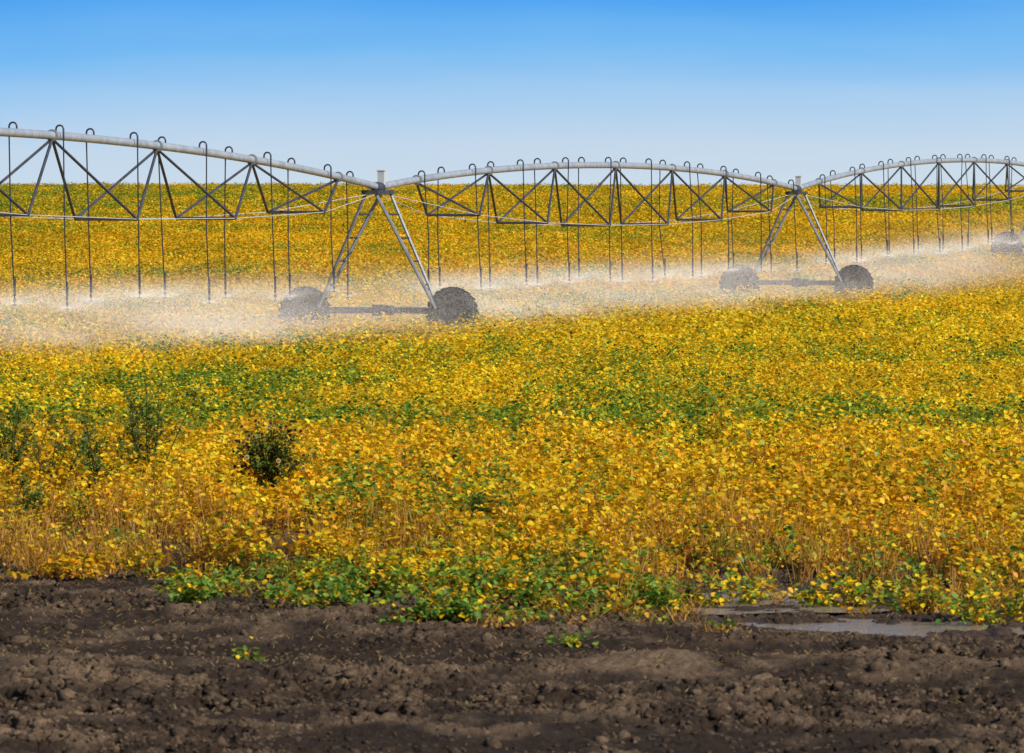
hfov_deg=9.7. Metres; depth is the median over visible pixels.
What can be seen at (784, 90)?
sky
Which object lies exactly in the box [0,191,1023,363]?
water spray
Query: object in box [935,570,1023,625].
bean plant
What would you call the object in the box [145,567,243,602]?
bean plant
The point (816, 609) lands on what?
water
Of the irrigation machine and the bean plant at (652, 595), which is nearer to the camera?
the bean plant at (652, 595)
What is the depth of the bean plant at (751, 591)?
52.78 m
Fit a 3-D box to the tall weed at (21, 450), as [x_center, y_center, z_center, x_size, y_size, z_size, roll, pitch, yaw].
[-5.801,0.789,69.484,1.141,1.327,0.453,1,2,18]
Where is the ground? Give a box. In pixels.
[0,211,1023,752]
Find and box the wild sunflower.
[230,413,305,492]
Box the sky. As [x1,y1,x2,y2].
[0,0,1023,186]
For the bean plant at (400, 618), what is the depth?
49.48 m
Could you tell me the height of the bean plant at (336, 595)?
0.443 m
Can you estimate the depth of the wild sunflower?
68.00 m
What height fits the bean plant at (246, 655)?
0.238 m
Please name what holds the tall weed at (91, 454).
on the ground
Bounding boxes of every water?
[671,591,899,614]
[729,614,1023,641]
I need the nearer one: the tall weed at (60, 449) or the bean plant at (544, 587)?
the bean plant at (544, 587)
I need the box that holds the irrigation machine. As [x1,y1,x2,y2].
[0,121,1023,333]
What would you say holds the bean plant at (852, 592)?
on the ground
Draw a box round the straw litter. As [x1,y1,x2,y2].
[0,557,1022,716]
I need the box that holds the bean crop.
[0,181,1023,633]
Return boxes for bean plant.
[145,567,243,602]
[227,636,285,660]
[265,564,406,611]
[376,608,429,626]
[402,562,544,622]
[498,560,608,609]
[546,628,598,647]
[607,571,685,611]
[674,547,777,606]
[781,555,892,606]
[867,562,962,612]
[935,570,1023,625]
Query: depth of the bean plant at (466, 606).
50.14 m
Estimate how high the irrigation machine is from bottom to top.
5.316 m
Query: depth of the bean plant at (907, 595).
51.29 m
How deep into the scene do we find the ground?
43.82 m
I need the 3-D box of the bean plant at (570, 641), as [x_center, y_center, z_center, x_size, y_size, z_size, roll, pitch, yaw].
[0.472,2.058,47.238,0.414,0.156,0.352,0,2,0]
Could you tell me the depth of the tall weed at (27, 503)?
61.44 m
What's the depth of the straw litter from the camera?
48.47 m
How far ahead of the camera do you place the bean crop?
92.08 m
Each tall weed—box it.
[0,389,58,477]
[0,468,49,531]
[30,420,96,490]
[72,409,143,494]
[120,375,200,484]
[456,490,517,524]
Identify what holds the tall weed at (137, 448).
on the ground
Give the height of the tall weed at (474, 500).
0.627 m
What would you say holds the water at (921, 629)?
on the ground

